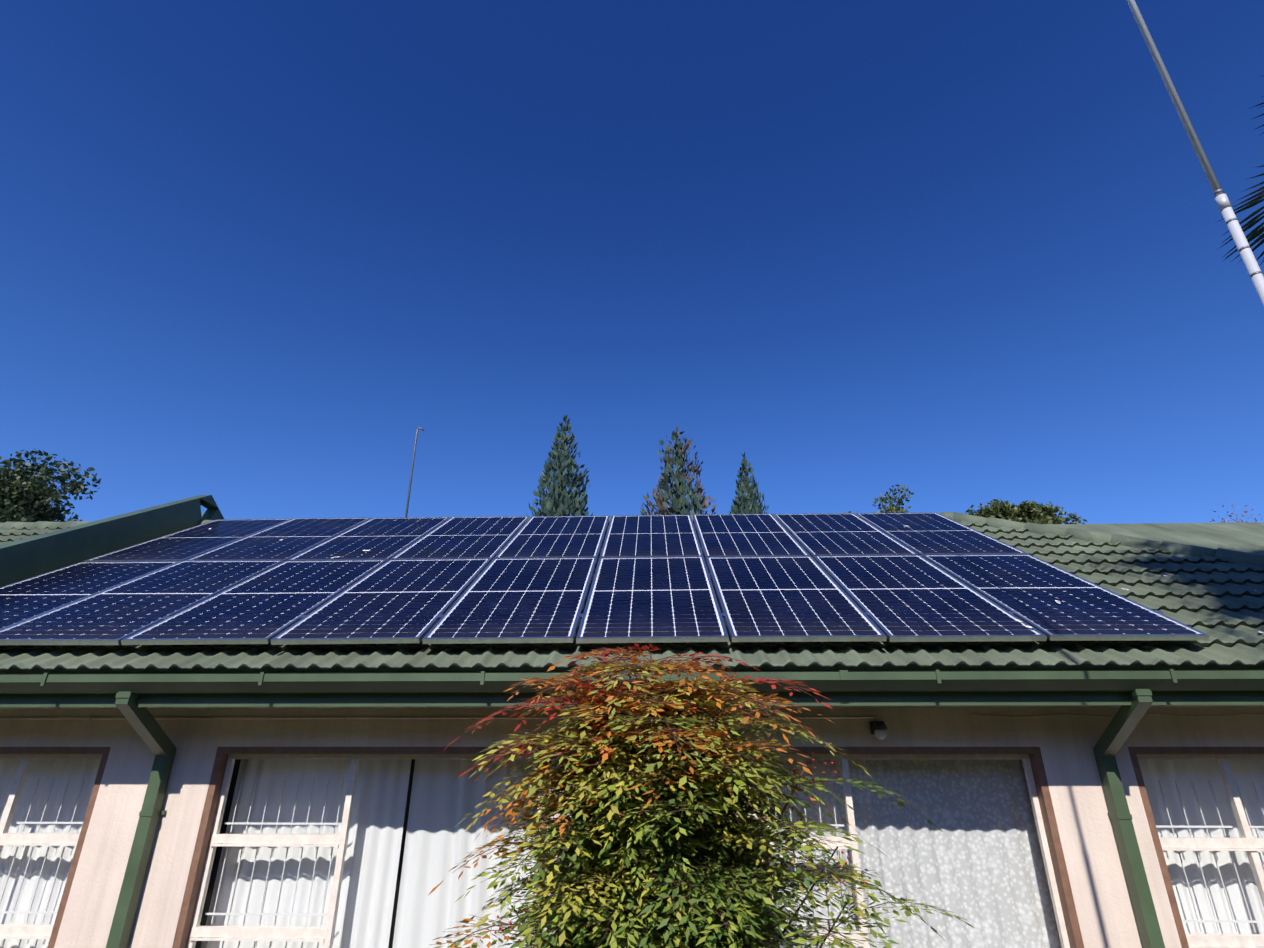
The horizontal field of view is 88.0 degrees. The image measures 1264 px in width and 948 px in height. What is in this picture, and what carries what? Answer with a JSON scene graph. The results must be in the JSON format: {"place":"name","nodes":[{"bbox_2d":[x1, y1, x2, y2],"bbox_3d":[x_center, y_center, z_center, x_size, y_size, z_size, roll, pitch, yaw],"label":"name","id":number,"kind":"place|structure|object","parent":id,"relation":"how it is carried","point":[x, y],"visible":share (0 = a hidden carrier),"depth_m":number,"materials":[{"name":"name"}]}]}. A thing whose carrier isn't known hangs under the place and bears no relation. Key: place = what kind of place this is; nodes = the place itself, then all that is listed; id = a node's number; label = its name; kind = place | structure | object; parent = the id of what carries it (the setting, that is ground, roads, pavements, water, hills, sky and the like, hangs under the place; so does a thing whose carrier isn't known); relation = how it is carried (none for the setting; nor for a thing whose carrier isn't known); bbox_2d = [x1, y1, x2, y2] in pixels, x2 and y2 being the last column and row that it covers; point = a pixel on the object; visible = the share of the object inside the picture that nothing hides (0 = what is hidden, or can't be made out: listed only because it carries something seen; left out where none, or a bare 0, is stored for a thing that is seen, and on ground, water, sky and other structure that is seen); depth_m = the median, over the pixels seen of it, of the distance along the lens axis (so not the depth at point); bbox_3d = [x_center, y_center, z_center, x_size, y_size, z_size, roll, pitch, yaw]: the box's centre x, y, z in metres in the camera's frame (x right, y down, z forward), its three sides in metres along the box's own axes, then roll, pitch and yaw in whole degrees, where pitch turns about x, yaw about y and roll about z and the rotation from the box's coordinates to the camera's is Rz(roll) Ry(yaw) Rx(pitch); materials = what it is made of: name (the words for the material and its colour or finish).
{"place":"outdoors","nodes":[
{"label":"outdoors","id":0,"kind":"place"},
{"bbox_2d":[0,448,101,522],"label":"tree","id":1,"kind":"object","parent":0,"point":[20,487],"depth_m":22.98,"materials":[{"name":"green plant"}]},
{"bbox_2d":[49,641,976,645],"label":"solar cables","id":2,"kind":"object","parent":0,"point":[377,644],"visible":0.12,"depth_m":4.49,"materials":[{"name":"black rubber"}]},
{"bbox_2d":[0,0,1263,523],"label":"sky","id":3,"kind":"structure","parent":0,"point":[960,254],"materials":[{"name":"blue"}]},
{"bbox_2d":[428,642,973,947],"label":"nandina shrub","id":4,"kind":"object","parent":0,"point":[711,898],"depth_m":2.92,"materials":[{"name":"green plant"}]},
{"bbox_2d":[494,659,865,943],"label":"nandina berries","id":5,"kind":"object","parent":4,"relation":"on","point":[792,807],"visible":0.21,"depth_m":3.10,"materials":[{"name":"red plant"}]},
{"bbox_2d":[1210,503,1263,522],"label":"bare tree","id":6,"kind":"object","parent":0,"point":[1246,511],"depth_m":25.75,"materials":[{"name":"plant"}]},
{"label":"ground","id":7,"kind":"structure","parent":0,"visible":0},
{"bbox_2d":[526,415,592,515],"bbox_3d":[-1.760,3.457,17.207,5.481,11.062,5.620,-1,-23,2],"label":"conifer tree","id":8,"kind":"object","parent":7,"relation":"on","point":[548,503],"visible":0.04,"depth_m":17.97,"materials":[{"name":"green plant"}]},
{"bbox_2d":[553,442,567,515],"bbox_3d":[-1.958,3.549,16.937,1.837,10.718,1.932,-1,-23,2],"label":"tree trunk","id":9,"kind":"object","parent":7,"relation":"on","point":[561,483],"visible":0.04,"depth_m":18.15,"materials":[{"name":"grey"}]},
{"bbox_2d":[0,707,1263,947],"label":"house walls","id":10,"kind":"structure","parent":7,"relation":"on","point":[1066,741],"depth_m":4.38,"materials":[{"name":"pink paint"}]},
{"bbox_2d":[106,691,176,947],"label":"downpipe","id":11,"kind":"object","parent":10,"relation":"attached to","point":[142,721],"visible":0.96,"depth_m":4.21,"materials":[{"name":"green metal"}]},
{"bbox_2d":[195,759,1061,947],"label":"window frame","id":12,"kind":"object","parent":10,"relation":"attached to","point":[223,830],"depth_m":5.86,"materials":[{"name":"grey"}]},
{"bbox_2d":[0,522,1263,673],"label":"roof planes","id":13,"kind":"object","parent":10,"relation":"on","point":[1247,537],"visible":0.12,"depth_m":7.57,"materials":[{"name":"green tile"}]},
{"bbox_2d":[0,495,223,586],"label":"roof parapet","id":14,"kind":"structure","parent":13,"relation":"attached to","point":[27,558],"depth_m":6.93,"materials":[{"name":"green paint"}]},
{"bbox_2d":[405,426,423,516],"bbox_3d":[-3.446,0.748,10.026,0.140,3.311,0.100,-1,-23,2],"label":"street lamp","id":15,"kind":"object","parent":13,"relation":"on","point":[412,466],"visible":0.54,"depth_m":10.36,"materials":[{"name":"grey metal"}]},
{"bbox_2d":[0,521,1263,672],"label":"roof tiles","id":16,"kind":"object","parent":13,"relation":"on","point":[1219,602],"visible":0.15,"depth_m":4.36,"materials":[{"name":"green tile"}]},
{"bbox_2d":[26,525,1163,625],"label":"solar mount rails","id":17,"kind":"object","parent":16,"relation":"on","point":[723,614],"visible":0.08,"depth_m":4.72,"materials":[{"name":"silver metal"}]},
{"bbox_2d":[0,512,1208,644],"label":"solar panel frames","id":18,"kind":"structure","parent":16,"relation":"on","point":[436,621],"depth_m":4.79,"materials":[{"name":"silver metal"}]},
{"bbox_2d":[0,514,1198,638],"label":"solar panel backsheets","id":19,"kind":"object","parent":18,"relation":"in","point":[651,593],"visible":0.31,"depth_m":5.41,"materials":[{"name":"white plastic"}]},
{"bbox_2d":[0,513,1195,637],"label":"solar panel cells","id":20,"kind":"object","parent":19,"relation":"on","point":[785,617],"visible":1,"depth_m":5.46,"materials":[{"name":"blue glass"}]},
{"bbox_2d":[209,528,1263,632],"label":"bird droppings","id":21,"kind":"object","parent":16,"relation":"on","point":[1015,619],"visible":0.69,"depth_m":4.82,"materials":[{"name":"white"}]},
{"bbox_2d":[0,669,1263,693],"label":"gutter","id":22,"kind":"object","parent":13,"relation":"on","point":[820,681],"visible":0.92,"depth_m":4.01,"materials":[{"name":"green paint"}]},
{"bbox_2d":[0,512,1263,566],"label":"ridge capping","id":23,"kind":"object","parent":13,"relation":"on","point":[1231,556],"visible":0.17,"depth_m":7.12,"materials":[{"name":"green metal"}]},
{"bbox_2d":[0,747,1263,947],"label":"timber window subframes","id":24,"kind":"object","parent":10,"relation":"attached to","point":[218,773],"depth_m":4.31,"materials":[{"name":"brown wood"}]},
{"bbox_2d":[0,754,1263,947],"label":"window frames","id":25,"kind":"structure","parent":24,"relation":"in","point":[1249,844],"depth_m":4.29,"materials":[{"name":"white metal"}]},
{"bbox_2d":[0,759,1263,947],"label":"window glass","id":26,"kind":"object","parent":25,"relation":"in","point":[530,850],"visible":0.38,"depth_m":4.27,"materials":[{"name":"clear glass"}]},
{"bbox_2d":[0,778,1263,947],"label":"window bars","id":27,"kind":"object","parent":10,"relation":"attached to","point":[322,914],"depth_m":4.30,"materials":[{"name":"white metal"}]},
{"bbox_2d":[0,705,1263,709],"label":"soffit","id":28,"kind":"structure","parent":10,"relation":"attached to","point":[1056,706],"depth_m":4.41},
{"bbox_2d":[0,691,1263,706],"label":"fascia","id":29,"kind":"structure","parent":28,"relation":"attached to","point":[1032,698],"depth_m":4.08,"materials":[{"name":"green paint"}]},
{"bbox_2d":[0,713,1263,719],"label":"trim","id":30,"kind":"structure","parent":10,"relation":"attached to","point":[112,718],"depth_m":4.52,"materials":[{"name":"pink paint"}]},
{"bbox_2d":[869,721,887,733],"bbox_3d":[1.639,1.685,4.347,0.100,0.080,0.148,-1,-23,2],"label":"light fixture base","id":31,"kind":"object","parent":10,"relation":"attached to","point":[874,725],"visible":0.9,"depth_m":4.31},
{"bbox_2d":[874,729,886,739],"bbox_3d":[1.638,1.708,4.311,0.080,0.080,0.080,-1,-23,2],"label":"light bulb","id":32,"kind":"object","parent":31,"relation":"attached to","point":[880,734],"depth_m":4.29,"materials":[{"name":"grey glass"}]},
{"bbox_2d":[1093,689,1164,947],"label":"downpipe","id":33,"kind":"object","parent":10,"relation":"attached to","point":[1123,723],"visible":0.98,"depth_m":4.04,"materials":[{"name":"green metal"}]},
{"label":"curtain rails","id":34,"kind":"object","parent":10,"relation":"attached to","visible":0},
{"bbox_2d":[0,759,100,947],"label":"curtain","id":35,"kind":"object","parent":34,"relation":"hanging from","point":[71,765],"depth_m":4.61,"materials":[{"name":"white fabric"}]},
{"bbox_2d":[201,759,411,947],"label":"curtain","id":36,"kind":"object","parent":34,"relation":"hanging from","point":[305,876],"depth_m":4.50,"materials":[{"name":"white fabric"}]},
{"bbox_2d":[392,759,538,947],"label":"curtain","id":37,"kind":"object","parent":34,"relation":"hanging from","point":[451,878],"depth_m":4.49,"materials":[{"name":"white fabric"}]},
{"bbox_2d":[766,759,1060,947],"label":"curtain","id":38,"kind":"object","parent":34,"relation":"hanging from","point":[960,826],"depth_m":4.39,"materials":[{"name":"fabric"}]},
{"bbox_2d":[1138,760,1263,946],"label":"curtain","id":39,"kind":"object","parent":34,"relation":"hanging from","point":[1248,883],"depth_m":4.39,"materials":[{"name":"white fabric"}]},
{"bbox_2d":[640,426,716,514],"bbox_3d":[1.468,3.612,17.000,5.858,10.636,5.355,-1,-23,2],"label":"conifer tree","id":40,"kind":"object","parent":7,"relation":"on","point":[698,501],"visible":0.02,"depth_m":17.86,"materials":[{"name":"green plant"}]},
{"bbox_2d":[672,439,684,514],"bbox_3d":[1.271,3.689,16.770,1.518,10.330,1.596,-1,-23,2],"label":"tree trunk","id":41,"kind":"object","parent":7,"relation":"on","point":[678,511],"visible":0.06,"depth_m":17.98,"materials":[{"name":"grey"}]},
{"bbox_2d":[729,452,768,513],"bbox_3d":[2.873,3.950,16.722,5.406,9.828,5.730,-1,-23,2],"label":"conifer tree","id":42,"kind":"object","parent":7,"relation":"on","point":[749,498],"visible":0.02,"depth_m":17.82,"materials":[{"name":"green plant"}]},
{"bbox_2d":[1127,0,1263,305],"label":"pole","id":43,"kind":"object","parent":7,"relation":"on","point":[1235,230],"visible":1,"depth_m":2.63,"materials":[{"name":"metal"}]},
{"bbox_2d":[1214,189,1261,277],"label":"pole bands","id":44,"kind":"object","parent":43,"relation":"attached to","point":[1228,221],"visible":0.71,"depth_m":2.50,"materials":[{"name":"grey metal"}]},
{"bbox_2d":[1215,76,1263,265],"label":"palm","id":45,"kind":"object","parent":7,"relation":"on","point":[1254,233],"visible":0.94,"depth_m":4.88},
{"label":"tree trunk","id":46,"kind":"object","parent":7,"relation":"on","visible":0},
{"bbox_2d":[844,484,913,512],"bbox_3d":[10.110,2.329,25.504,3.177,3.644,3.345,-16,-27,33],"label":"tree foliage","id":47,"kind":"object","parent":46,"relation":"on","point":[892,508],"visible":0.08,"depth_m":25.47,"materials":[{"name":"green plant"}]},
{"bbox_3d":[14.766,6.456,23.785,3.327,10.651,3.599,-1,-23,2],"label":"tree trunk","id":48,"kind":"object","parent":7,"relation":"on","visible":0},
{"bbox_2d":[965,499,1086,523],"bbox_3d":[14.897,2.251,25.549,3.953,2.581,4.350,-6,-23,14],"label":"tree","id":49,"kind":"object","parent":48,"relation":"on","point":[1036,513],"visible":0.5,"depth_m":24.32,"materials":[{"name":"green plant"}]}
]}

